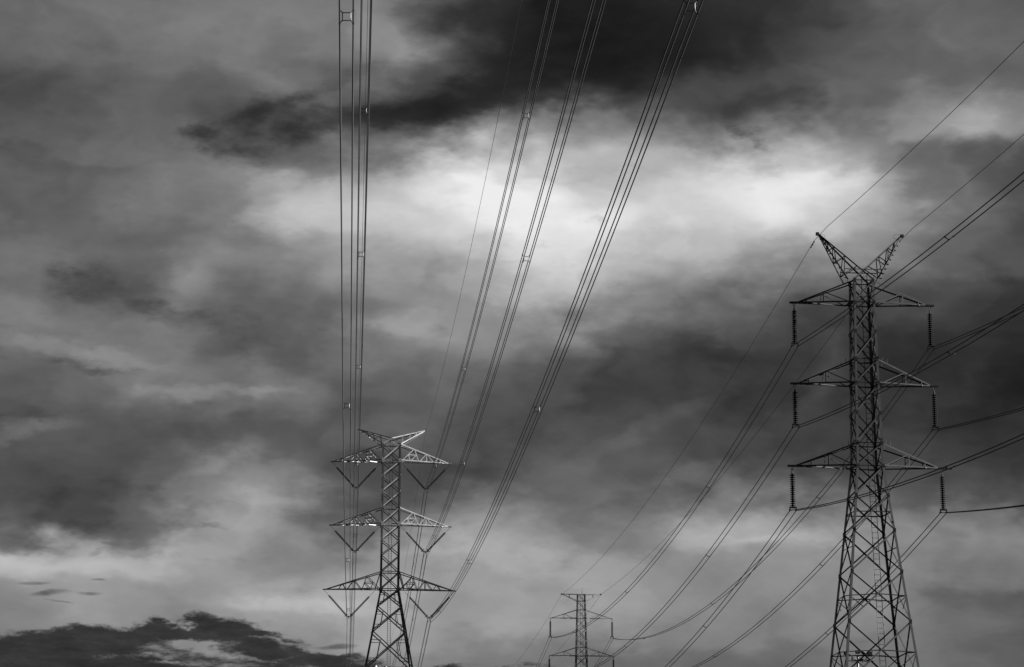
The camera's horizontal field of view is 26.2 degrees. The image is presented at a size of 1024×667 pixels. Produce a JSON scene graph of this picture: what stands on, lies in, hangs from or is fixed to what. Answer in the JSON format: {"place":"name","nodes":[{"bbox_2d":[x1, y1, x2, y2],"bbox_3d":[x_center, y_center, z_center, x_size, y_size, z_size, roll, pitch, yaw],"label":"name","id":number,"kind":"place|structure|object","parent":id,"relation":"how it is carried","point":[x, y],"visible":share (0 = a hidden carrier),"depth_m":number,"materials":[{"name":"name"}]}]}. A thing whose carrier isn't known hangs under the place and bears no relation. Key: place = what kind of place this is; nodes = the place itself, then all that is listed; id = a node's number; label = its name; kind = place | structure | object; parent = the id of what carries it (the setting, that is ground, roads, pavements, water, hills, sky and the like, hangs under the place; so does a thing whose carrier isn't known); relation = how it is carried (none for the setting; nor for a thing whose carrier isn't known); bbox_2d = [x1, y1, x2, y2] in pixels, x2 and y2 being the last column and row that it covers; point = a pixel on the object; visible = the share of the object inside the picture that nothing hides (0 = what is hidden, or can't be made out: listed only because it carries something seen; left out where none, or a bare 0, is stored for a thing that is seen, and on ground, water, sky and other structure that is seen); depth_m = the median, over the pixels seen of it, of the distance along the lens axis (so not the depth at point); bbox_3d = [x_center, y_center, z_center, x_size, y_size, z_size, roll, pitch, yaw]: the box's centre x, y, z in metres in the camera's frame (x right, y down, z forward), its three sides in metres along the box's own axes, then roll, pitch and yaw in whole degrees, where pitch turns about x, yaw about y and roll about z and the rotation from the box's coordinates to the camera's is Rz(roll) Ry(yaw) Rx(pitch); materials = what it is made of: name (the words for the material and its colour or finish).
{"place":"outdoors","nodes":[
{"label":"outdoors","id":0,"kind":"place"},
{"bbox_2d":[0,0,1023,666],"label":"sky","id":1,"kind":"structure","parent":0,"point":[171,400],"materials":[{"name":"grey"}]},
{"bbox_3d":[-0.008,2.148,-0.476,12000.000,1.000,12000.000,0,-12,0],"label":"ground","id":2,"kind":"structure","parent":0,"visible":0},
{"bbox_2d":[323,428,455,666],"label":"transmission pylon","id":3,"kind":"object","parent":2,"relation":"on","point":[398,574],"visible":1,"depth_m":283.66,"materials":[{"name":"metal"}]},
{"bbox_2d":[324,590,369,620],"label":"suspension insulator","id":4,"kind":"object","parent":3,"relation":"hanging from","point":[338,606],"visible":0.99,"depth_m":281.55,"materials":[{"name":"grey ceramic"}]},
{"bbox_2d":[339,0,353,666],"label":"conductor bundle","id":5,"kind":"object","parent":4,"relation":"hanging from","point":[352,12],"visible":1,"depth_m":86.76,"materials":[{"name":"metal"}]},
{"bbox_2d":[332,462,378,488],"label":"suspension insulator","id":6,"kind":"object","parent":3,"relation":"hanging from","point":[348,480],"visible":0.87,"depth_m":285.22,"materials":[{"name":"grey ceramic"}]},
{"bbox_2d":[335,527,378,555],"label":"suspension insulator","id":7,"kind":"object","parent":3,"relation":"hanging from","point":[363,543],"visible":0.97,"depth_m":283.40,"materials":[{"name":"grey ceramic"}]},
{"bbox_2d":[350,0,371,666],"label":"conductor bundle","id":8,"kind":"object","parent":7,"relation":"hanging from","point":[361,256],"visible":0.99,"depth_m":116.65,"materials":[{"name":"metal"}]},
{"bbox_2d":[350,7,367,665],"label":"earth wire","id":9,"kind":"object","parent":3,"relation":"attached to","point":[362,243],"visible":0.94,"depth_m":175.40,"materials":[{"name":"metal"}]},
{"bbox_2d":[405,530,447,556],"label":"suspension insulator","id":10,"kind":"object","parent":3,"relation":"hanging from","point":[419,546],"visible":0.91,"depth_m":284.19,"materials":[{"name":"grey ceramic"}]},
{"bbox_2d":[402,0,605,666],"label":"conductor bundle","id":11,"kind":"object","parent":10,"relation":"hanging from","point":[524,256],"visible":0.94,"depth_m":116.54,"materials":[{"name":"metal"}]},
{"bbox_2d":[406,465,449,490],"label":"suspension insulator","id":12,"kind":"object","parent":3,"relation":"hanging from","point":[440,474],"visible":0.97,"depth_m":285.99,"materials":[{"name":"grey ceramic"}]},
{"bbox_2d":[393,0,558,666],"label":"conductor bundle","id":13,"kind":"object","parent":12,"relation":"hanging from","point":[529,119],"visible":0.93,"depth_m":143.51,"materials":[{"name":"metal"}]},
{"bbox_2d":[405,592,453,621],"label":"suspension insulator","id":14,"kind":"object","parent":3,"relation":"hanging from","point":[420,609],"visible":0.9,"depth_m":282.37,"materials":[{"name":"grey ceramic"}]},
{"bbox_2d":[418,0,702,666],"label":"conductor bundle","id":15,"kind":"object","parent":14,"relation":"hanging from","point":[693,10],"visible":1,"depth_m":88.04,"materials":[{"name":"metal"}]},
{"bbox_2d":[386,0,521,658],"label":"earth wire","id":16,"kind":"object","parent":3,"relation":"attached to","point":[470,249],"visible":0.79,"depth_m":172.18,"materials":[{"name":"metal"}]},
{"bbox_2d":[549,588,613,666],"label":"transmission pylon","id":17,"kind":"object","parent":2,"relation":"on","point":[576,655],"visible":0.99,"depth_m":313.25,"materials":[{"name":"metal"}]},
{"bbox_2d":[549,619,551,636],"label":"suspension insulator","id":18,"kind":"object","parent":17,"relation":"hanging from","point":[550,634],"visible":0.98,"depth_m":312.76,"materials":[{"name":"ceramic"}]},
{"bbox_2d":[536,172,1023,666],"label":"conductor bundle","id":19,"kind":"object","parent":18,"relation":"hanging from","point":[793,354],"visible":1,"depth_m":133.32,"materials":[{"name":"metal"}]},
{"bbox_2d":[843,650,874,666],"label":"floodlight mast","id":20,"kind":"object","parent":2,"relation":"on","point":[866,659],"visible":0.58,"depth_m":173.51,"materials":[{"name":"metal"}]},
{"bbox_2d":[787,232,946,666],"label":"transmission pylon","id":21,"kind":"object","parent":2,"relation":"on","point":[855,358],"visible":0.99,"depth_m":140.78,"materials":[{"name":"grey metal"}]},
{"bbox_2d":[517,41,1023,661],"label":"earth wire","id":22,"kind":"object","parent":21,"relation":"attached to","point":[811,247],"visible":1,"depth_m":144.03,"materials":[{"name":"metal"}]},
{"bbox_2d":[543,134,1023,666],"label":"earth wire","id":23,"kind":"object","parent":21,"relation":"attached to","point":[809,364],"visible":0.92,"depth_m":166.13,"materials":[{"name":"metal"}]},
{"bbox_2d":[789,468,796,510],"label":"suspension insulator","id":24,"kind":"object","parent":21,"relation":"hanging from","point":[792,490],"visible":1,"depth_m":139.69,"materials":[{"name":"ceramic"}]},
{"bbox_2d":[665,433,1023,666],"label":"conductor bundle","id":25,"kind":"object","parent":24,"relation":"hanging from","point":[853,499],"visible":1,"depth_m":120.82,"materials":[{"name":"metal"}]},
{"bbox_2d":[791,303,798,346],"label":"suspension insulator","id":26,"kind":"object","parent":21,"relation":"hanging from","point":[794,330],"visible":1,"depth_m":142.04,"materials":[{"name":"ceramic"}]},
{"bbox_2d":[792,384,799,427],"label":"suspension insulator","id":27,"kind":"object","parent":21,"relation":"hanging from","point":[795,397],"visible":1,"depth_m":140.88,"materials":[{"name":"ceramic"}]},
{"bbox_2d":[594,304,1023,666],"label":"conductor bundle","id":28,"kind":"object","parent":27,"relation":"hanging from","point":[821,419],"visible":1,"depth_m":129.38,"materials":[{"name":"metal"}]},
{"bbox_2d":[927,306,934,349],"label":"suspension insulator","id":29,"kind":"object","parent":21,"relation":"hanging from","point":[930,321],"visible":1,"depth_m":142.78,"materials":[{"name":"ceramic"}]},
{"bbox_2d":[596,307,1023,663],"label":"conductor bundle","id":30,"kind":"object","parent":29,"relation":"hanging from","point":[835,473],"visible":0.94,"depth_m":170.87,"materials":[{"name":"metal"}]},
{"bbox_2d":[931,387,939,430],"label":"suspension insulator","id":31,"kind":"object","parent":21,"relation":"hanging from","point":[934,404],"visible":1,"depth_m":141.63,"materials":[{"name":"ceramic"}]},
{"bbox_2d":[693,407,1023,666],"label":"conductor bundle","id":32,"kind":"object","parent":31,"relation":"hanging from","point":[865,519],"visible":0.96,"depth_m":156.31,"materials":[{"name":"metal"}]},
{"bbox_2d":[939,469,946,513],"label":"suspension insulator","id":33,"kind":"object","parent":21,"relation":"hanging from","point":[942,482],"visible":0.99,"depth_m":140.46,"materials":[{"name":"ceramic"}]},
{"bbox_2d":[785,505,1023,666],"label":"conductor bundle","id":34,"kind":"object","parent":33,"relation":"hanging from","point":[903,560],"visible":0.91,"depth_m":147.83,"materials":[{"name":"metal"}]}
]}

